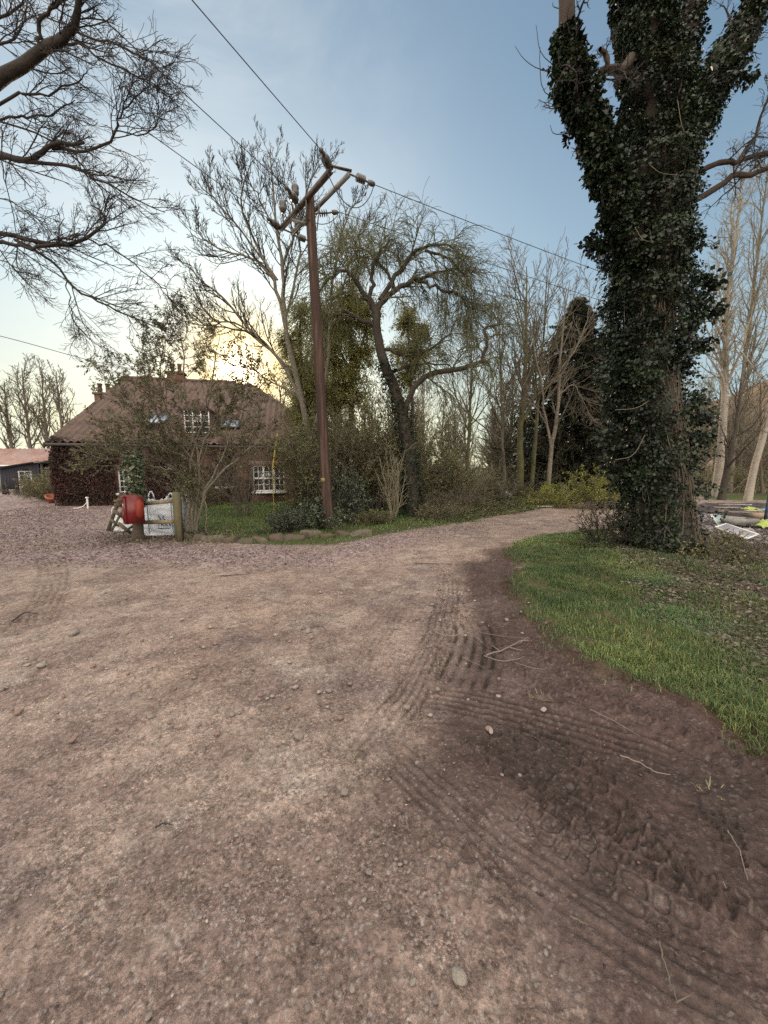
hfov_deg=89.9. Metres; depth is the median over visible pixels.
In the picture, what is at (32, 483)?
shrub
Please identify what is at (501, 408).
bare tree
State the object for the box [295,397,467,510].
shrub
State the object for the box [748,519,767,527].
plastic sheet
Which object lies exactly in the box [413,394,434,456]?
woodland tree
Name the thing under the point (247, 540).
edging stone
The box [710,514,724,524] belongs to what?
glass sheets
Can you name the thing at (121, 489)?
window
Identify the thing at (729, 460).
bare tree
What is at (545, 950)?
stone
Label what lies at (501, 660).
fallen twig
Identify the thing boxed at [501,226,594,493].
bare tree
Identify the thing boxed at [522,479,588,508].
shrub
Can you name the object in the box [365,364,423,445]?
woodland tree
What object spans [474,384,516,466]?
woodland tree
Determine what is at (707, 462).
woodland tree
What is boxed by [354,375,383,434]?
woodland tree
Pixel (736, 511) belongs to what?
timber plank
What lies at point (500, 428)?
woodland tree
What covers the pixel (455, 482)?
shrub
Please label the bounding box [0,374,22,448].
distant tree
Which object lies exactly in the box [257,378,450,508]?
shrub
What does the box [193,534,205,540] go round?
edging stone
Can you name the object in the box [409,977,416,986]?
stone
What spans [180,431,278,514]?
shrub
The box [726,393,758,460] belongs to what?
woodland tree
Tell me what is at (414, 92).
sky
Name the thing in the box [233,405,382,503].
shrub
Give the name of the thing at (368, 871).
stone
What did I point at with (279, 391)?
woodland tree
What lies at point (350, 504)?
holly bush
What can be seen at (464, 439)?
woodland tree
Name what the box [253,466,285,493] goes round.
window
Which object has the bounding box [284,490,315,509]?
shrub
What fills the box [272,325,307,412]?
woodland tree
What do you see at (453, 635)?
fallen twig
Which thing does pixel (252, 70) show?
power line
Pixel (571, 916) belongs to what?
fallen twig
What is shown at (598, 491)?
shrub
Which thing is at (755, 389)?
hill
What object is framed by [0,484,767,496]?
ground
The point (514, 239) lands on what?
power line
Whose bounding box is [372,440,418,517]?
shrub
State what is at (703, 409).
woodland tree
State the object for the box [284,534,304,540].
edging stone
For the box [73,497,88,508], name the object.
white pipe
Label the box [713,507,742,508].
timber plank
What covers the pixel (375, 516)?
shrub
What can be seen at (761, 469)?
bare tree
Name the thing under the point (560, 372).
twin stemmed tree
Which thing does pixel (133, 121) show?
power line
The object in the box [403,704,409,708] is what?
stone
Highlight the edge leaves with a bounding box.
[31,525,254,547]
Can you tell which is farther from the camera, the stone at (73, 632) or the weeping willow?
the weeping willow
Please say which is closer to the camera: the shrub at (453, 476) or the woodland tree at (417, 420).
the shrub at (453, 476)
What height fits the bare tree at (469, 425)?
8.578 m
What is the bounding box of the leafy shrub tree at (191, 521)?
[60,287,306,532]
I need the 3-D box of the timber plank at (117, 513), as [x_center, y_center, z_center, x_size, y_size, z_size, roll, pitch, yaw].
[-6.062,0.059,8.827,0.095,0.240,0.288,2,7,17]
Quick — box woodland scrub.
[368,450,767,496]
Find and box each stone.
[14,708,23,714]
[35,662,45,667]
[55,967,62,975]
[67,736,76,742]
[68,628,80,635]
[145,1010,152,1021]
[184,533,192,539]
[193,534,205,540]
[200,534,225,542]
[223,535,239,542]
[233,964,239,972]
[236,538,253,543]
[251,536,267,543]
[268,533,283,540]
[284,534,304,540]
[294,732,303,739]
[299,530,322,537]
[304,1002,310,1012]
[305,627,310,633]
[320,534,335,538]
[336,530,350,535]
[340,787,347,795]
[349,529,371,536]
[349,982,354,992]
[365,868,371,874]
[386,903,390,909]
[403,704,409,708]
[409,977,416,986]
[432,996,438,1004]
[451,965,466,985]
[543,948,547,955]
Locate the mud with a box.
[383,547,767,1023]
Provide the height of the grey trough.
0.150 m
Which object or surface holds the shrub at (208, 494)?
on the lawn at (331, 531)
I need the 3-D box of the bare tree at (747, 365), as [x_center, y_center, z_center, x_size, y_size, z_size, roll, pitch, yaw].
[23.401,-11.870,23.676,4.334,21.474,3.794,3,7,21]
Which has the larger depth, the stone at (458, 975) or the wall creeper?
the wall creeper
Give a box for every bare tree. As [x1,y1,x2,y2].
[0,0,212,367]
[157,114,385,496]
[438,292,518,482]
[442,294,527,484]
[493,228,602,494]
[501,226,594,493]
[598,279,614,364]
[676,136,767,496]
[682,341,766,490]
[694,395,747,486]
[699,321,767,490]
[715,357,767,499]
[719,147,767,491]
[726,219,767,500]
[733,367,767,492]
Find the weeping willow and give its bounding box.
[269,178,533,516]
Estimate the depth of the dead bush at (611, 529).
7.73 m
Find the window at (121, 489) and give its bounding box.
[116,469,128,494]
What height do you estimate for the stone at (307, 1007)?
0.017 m
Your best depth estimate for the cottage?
17.92 m
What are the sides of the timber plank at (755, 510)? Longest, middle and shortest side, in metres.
1.054 x 0.130 x 0.040 m
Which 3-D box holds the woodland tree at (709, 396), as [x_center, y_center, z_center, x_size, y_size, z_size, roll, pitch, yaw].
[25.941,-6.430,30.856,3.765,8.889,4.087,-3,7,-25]
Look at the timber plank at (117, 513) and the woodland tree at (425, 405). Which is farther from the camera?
the woodland tree at (425, 405)
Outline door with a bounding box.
[18,471,32,492]
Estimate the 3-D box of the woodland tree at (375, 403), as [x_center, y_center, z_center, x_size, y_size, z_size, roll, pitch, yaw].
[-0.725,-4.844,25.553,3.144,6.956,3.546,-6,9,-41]
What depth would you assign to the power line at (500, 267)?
11.76 m
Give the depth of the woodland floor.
14.80 m
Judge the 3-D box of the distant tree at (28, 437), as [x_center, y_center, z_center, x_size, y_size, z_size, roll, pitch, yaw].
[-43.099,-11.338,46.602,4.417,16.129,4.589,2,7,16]
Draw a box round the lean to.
[33,460,49,482]
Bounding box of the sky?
[0,0,767,467]
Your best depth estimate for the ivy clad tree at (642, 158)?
6.66 m
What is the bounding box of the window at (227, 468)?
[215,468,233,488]
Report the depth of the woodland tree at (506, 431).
25.93 m
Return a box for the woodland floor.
[395,468,711,519]
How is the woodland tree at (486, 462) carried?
on the lawn at (331, 531)
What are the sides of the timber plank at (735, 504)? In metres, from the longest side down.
1.054 x 0.130 x 0.040 m
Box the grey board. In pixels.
[715,523,758,539]
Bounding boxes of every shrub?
[1,466,51,498]
[12,473,53,501]
[13,472,47,496]
[174,466,227,506]
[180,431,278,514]
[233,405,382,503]
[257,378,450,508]
[259,392,401,511]
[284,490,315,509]
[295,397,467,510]
[353,508,394,524]
[359,413,474,503]
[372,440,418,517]
[380,428,490,502]
[419,447,505,498]
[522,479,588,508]
[545,463,621,509]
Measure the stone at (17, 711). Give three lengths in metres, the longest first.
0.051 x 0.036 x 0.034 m
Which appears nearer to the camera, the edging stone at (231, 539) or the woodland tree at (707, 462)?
the edging stone at (231, 539)
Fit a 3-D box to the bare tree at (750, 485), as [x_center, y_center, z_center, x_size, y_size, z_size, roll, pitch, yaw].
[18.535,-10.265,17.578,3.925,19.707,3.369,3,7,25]
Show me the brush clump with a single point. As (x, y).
(729, 541)
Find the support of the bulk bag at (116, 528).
on the dirt track
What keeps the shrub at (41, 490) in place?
on the gravel drive
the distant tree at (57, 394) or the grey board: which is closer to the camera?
the grey board
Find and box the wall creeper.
[44,433,240,505]
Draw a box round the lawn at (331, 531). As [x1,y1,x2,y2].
[184,493,476,544]
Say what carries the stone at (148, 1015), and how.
on the dirt track
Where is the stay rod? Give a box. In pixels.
[272,434,277,505]
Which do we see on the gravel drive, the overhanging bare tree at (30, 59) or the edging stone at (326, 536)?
the overhanging bare tree at (30, 59)
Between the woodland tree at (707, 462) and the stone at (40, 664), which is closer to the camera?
the stone at (40, 664)
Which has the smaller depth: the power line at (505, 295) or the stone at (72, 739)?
the stone at (72, 739)
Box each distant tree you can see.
[0,353,54,448]
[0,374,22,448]
[10,357,67,448]
[27,360,80,435]
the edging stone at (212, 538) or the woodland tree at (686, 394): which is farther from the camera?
the woodland tree at (686, 394)
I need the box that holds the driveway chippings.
[0,505,489,565]
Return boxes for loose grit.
[2,555,721,1023]
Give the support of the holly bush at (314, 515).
on the lawn at (331, 531)
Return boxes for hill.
[685,380,767,469]
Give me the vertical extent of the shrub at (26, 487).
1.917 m
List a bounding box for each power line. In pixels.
[0,25,266,217]
[83,0,285,186]
[192,0,319,148]
[318,244,765,358]
[339,212,767,350]
[375,185,766,329]
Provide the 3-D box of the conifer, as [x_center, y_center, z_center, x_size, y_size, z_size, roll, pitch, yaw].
[9.655,-5.065,19.928,10.182,11.725,9.486,0,7,0]
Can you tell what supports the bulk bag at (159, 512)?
on the dirt track
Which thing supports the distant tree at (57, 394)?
on the ground at (10, 495)
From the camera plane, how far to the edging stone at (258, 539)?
8.32 m
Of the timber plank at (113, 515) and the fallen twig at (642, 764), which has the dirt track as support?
the timber plank at (113, 515)
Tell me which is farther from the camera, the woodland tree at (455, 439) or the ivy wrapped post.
the woodland tree at (455, 439)
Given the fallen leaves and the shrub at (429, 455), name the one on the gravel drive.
the fallen leaves
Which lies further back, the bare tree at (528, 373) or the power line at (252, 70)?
the bare tree at (528, 373)
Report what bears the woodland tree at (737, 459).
on the ground at (10, 495)
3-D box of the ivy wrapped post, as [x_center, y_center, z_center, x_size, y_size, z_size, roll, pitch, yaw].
[-5.449,-0.341,8.441,0.526,2.143,0.506,0,7,0]
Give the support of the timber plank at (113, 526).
on the dirt track
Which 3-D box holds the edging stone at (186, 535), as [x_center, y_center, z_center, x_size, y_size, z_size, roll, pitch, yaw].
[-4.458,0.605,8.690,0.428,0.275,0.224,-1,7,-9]
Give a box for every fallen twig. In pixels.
[12,612,37,621]
[351,742,368,762]
[432,626,482,642]
[484,655,524,661]
[486,637,528,655]
[570,915,587,925]
[590,709,638,735]
[620,755,669,774]
[658,941,690,1003]
[727,830,747,879]
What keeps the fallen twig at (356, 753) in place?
on the dirt track
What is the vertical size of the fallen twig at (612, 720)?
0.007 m
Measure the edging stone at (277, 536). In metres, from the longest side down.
0.422 x 0.274 x 0.219 m
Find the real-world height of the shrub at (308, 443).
4.454 m
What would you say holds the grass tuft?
on the mud
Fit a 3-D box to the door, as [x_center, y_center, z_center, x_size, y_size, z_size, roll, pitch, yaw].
[-27.860,-2.250,29.935,1.053,1.876,0.110,0,7,0]
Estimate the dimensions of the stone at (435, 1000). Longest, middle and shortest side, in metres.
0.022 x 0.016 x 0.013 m
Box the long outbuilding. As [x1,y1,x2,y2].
[0,448,49,488]
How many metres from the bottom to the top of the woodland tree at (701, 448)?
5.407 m
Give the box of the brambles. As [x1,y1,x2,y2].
[420,475,579,512]
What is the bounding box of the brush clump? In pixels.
[672,524,767,564]
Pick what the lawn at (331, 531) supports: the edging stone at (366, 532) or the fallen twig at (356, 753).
the edging stone at (366, 532)
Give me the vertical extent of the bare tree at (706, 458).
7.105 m
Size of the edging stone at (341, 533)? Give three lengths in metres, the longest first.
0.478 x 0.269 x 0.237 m
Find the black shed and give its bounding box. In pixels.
[0,461,50,493]
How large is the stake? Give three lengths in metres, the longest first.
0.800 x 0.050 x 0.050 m
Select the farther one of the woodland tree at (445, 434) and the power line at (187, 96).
the woodland tree at (445, 434)
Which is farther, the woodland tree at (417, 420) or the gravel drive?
the woodland tree at (417, 420)
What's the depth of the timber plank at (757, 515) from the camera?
11.83 m
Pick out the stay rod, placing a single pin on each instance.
(272, 470)
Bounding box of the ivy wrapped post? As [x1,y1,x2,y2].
[119,447,147,540]
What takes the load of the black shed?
on the ground at (10, 495)
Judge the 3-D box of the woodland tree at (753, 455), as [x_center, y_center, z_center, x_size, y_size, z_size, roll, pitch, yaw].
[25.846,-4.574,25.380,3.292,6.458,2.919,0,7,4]
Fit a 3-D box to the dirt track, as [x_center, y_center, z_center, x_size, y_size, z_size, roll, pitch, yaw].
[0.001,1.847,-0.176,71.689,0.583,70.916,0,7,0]
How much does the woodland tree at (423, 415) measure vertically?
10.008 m
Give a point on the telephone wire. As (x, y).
(68, 354)
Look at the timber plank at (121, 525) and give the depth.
8.85 m
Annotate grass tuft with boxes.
[690,776,725,800]
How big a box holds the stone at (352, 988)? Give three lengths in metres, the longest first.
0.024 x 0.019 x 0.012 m
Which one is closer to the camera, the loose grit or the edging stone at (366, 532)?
the loose grit
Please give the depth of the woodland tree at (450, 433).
33.93 m
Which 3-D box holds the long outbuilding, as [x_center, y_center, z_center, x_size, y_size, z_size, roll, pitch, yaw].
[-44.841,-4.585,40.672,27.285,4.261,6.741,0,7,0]
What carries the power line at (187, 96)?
attached to the telegraph pole
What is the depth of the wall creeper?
15.99 m
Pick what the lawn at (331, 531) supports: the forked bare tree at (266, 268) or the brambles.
the forked bare tree at (266, 268)
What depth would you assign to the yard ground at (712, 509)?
14.43 m
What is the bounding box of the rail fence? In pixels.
[142,492,183,541]
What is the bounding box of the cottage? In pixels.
[42,363,340,504]
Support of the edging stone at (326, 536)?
on the lawn at (331, 531)
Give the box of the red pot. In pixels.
[45,494,55,502]
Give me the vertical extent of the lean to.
2.732 m
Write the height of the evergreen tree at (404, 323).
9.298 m
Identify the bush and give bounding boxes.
[255,502,318,533]
[285,492,348,529]
[313,461,376,524]
[568,498,661,549]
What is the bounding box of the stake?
[764,496,767,519]
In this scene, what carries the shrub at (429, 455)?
on the lawn at (331, 531)
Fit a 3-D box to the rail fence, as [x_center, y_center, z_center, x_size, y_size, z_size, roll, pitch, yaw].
[-4.880,0.150,8.411,0.950,1.178,0.131,1,7,5]
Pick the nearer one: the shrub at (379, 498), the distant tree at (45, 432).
the shrub at (379, 498)
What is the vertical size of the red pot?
0.468 m
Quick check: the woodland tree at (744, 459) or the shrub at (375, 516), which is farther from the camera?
the woodland tree at (744, 459)
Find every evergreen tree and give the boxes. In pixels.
[266,291,345,491]
[295,269,386,433]
[386,299,433,431]
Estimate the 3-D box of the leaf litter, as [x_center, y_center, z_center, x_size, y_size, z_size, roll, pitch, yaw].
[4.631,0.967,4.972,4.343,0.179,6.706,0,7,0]
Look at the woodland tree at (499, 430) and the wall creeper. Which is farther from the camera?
the woodland tree at (499, 430)
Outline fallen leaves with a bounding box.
[0,505,519,568]
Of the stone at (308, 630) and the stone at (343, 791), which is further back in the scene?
the stone at (308, 630)
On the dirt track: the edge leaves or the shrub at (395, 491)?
the edge leaves
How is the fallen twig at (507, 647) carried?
on the mud
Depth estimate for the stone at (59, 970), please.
1.22 m
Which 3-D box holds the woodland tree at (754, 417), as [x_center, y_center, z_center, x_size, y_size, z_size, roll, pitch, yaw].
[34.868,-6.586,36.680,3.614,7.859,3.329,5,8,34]
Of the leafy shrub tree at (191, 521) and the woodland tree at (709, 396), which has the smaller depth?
the leafy shrub tree at (191, 521)
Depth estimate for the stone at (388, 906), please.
1.40 m
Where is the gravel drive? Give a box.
[0,496,485,570]
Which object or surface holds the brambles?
on the woodland floor
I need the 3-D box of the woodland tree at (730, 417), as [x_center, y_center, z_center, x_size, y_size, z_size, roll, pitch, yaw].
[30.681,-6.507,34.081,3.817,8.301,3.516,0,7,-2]
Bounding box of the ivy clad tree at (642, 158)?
[515,0,767,554]
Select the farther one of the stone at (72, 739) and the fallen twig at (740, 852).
the stone at (72, 739)
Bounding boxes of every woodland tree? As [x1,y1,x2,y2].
[266,364,291,444]
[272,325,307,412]
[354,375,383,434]
[354,386,390,445]
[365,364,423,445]
[406,371,450,467]
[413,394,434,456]
[414,372,438,462]
[426,389,466,467]
[432,390,482,463]
[441,376,486,483]
[444,404,466,460]
[471,396,512,483]
[473,347,533,467]
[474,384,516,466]
[477,373,530,467]
[478,379,515,459]
[677,376,696,455]
[683,411,715,471]
[689,373,730,486]
[689,375,717,464]
[695,420,713,475]
[711,396,752,458]
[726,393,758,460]
[726,394,766,473]
[726,421,750,462]
[737,398,767,472]
[738,412,766,485]
[742,402,767,473]
[743,402,765,459]
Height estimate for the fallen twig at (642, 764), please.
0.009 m
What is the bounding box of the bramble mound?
[409,498,467,520]
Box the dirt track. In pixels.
[0,491,767,1023]
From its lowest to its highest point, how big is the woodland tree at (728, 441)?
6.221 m
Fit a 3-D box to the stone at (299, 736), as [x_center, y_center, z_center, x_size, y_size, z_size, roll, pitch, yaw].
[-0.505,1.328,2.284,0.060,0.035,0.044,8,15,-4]
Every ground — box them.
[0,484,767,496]
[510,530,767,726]
[692,502,767,556]
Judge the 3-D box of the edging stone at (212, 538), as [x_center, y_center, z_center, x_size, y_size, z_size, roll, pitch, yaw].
[-3.692,0.602,8.366,0.541,0.258,0.261,5,9,-4]
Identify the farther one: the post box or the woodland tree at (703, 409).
the woodland tree at (703, 409)
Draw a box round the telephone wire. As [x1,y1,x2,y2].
[1,336,189,371]
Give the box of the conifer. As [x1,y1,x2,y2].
[482,296,699,506]
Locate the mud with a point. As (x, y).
(670, 877)
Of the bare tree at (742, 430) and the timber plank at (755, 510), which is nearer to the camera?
the timber plank at (755, 510)
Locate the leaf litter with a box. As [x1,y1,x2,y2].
[578,541,767,693]
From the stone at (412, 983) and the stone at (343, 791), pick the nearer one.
the stone at (412, 983)
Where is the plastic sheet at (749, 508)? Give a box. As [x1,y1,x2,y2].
[740,506,760,510]
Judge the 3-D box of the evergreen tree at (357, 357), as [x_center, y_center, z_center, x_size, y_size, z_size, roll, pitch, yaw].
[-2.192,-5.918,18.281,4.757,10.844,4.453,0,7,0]
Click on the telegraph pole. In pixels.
(307, 202)
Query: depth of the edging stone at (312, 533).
8.86 m
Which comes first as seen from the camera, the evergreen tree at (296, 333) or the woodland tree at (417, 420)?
the evergreen tree at (296, 333)
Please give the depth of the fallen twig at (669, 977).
1.21 m
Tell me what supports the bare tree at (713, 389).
on the woodland floor
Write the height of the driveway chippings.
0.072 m
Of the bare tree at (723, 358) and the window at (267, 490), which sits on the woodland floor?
the bare tree at (723, 358)
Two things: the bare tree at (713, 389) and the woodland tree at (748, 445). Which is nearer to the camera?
the bare tree at (713, 389)
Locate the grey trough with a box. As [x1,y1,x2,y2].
[720,517,759,524]
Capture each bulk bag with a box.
[111,507,131,530]
[144,491,187,535]
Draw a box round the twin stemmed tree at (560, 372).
[493,263,606,504]
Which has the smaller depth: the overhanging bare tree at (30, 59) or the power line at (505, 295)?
the overhanging bare tree at (30, 59)
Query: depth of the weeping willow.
11.85 m
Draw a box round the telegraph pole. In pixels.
[266,147,374,528]
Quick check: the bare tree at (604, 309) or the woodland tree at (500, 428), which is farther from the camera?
the woodland tree at (500, 428)
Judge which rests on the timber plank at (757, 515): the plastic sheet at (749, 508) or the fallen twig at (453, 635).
the plastic sheet at (749, 508)
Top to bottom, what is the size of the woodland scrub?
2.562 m
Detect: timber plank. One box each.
[106,492,120,530]
[110,510,121,531]
[112,510,122,518]
[117,522,131,533]
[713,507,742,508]
[717,510,755,512]
[719,504,751,504]
[743,510,764,511]
[748,512,767,517]
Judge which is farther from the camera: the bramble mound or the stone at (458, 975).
the bramble mound
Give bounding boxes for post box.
[119,494,144,523]
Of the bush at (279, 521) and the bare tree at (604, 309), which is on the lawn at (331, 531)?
the bush at (279, 521)
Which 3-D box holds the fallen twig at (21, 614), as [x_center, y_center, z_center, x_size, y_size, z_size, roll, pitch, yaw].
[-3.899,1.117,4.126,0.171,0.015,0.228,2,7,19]

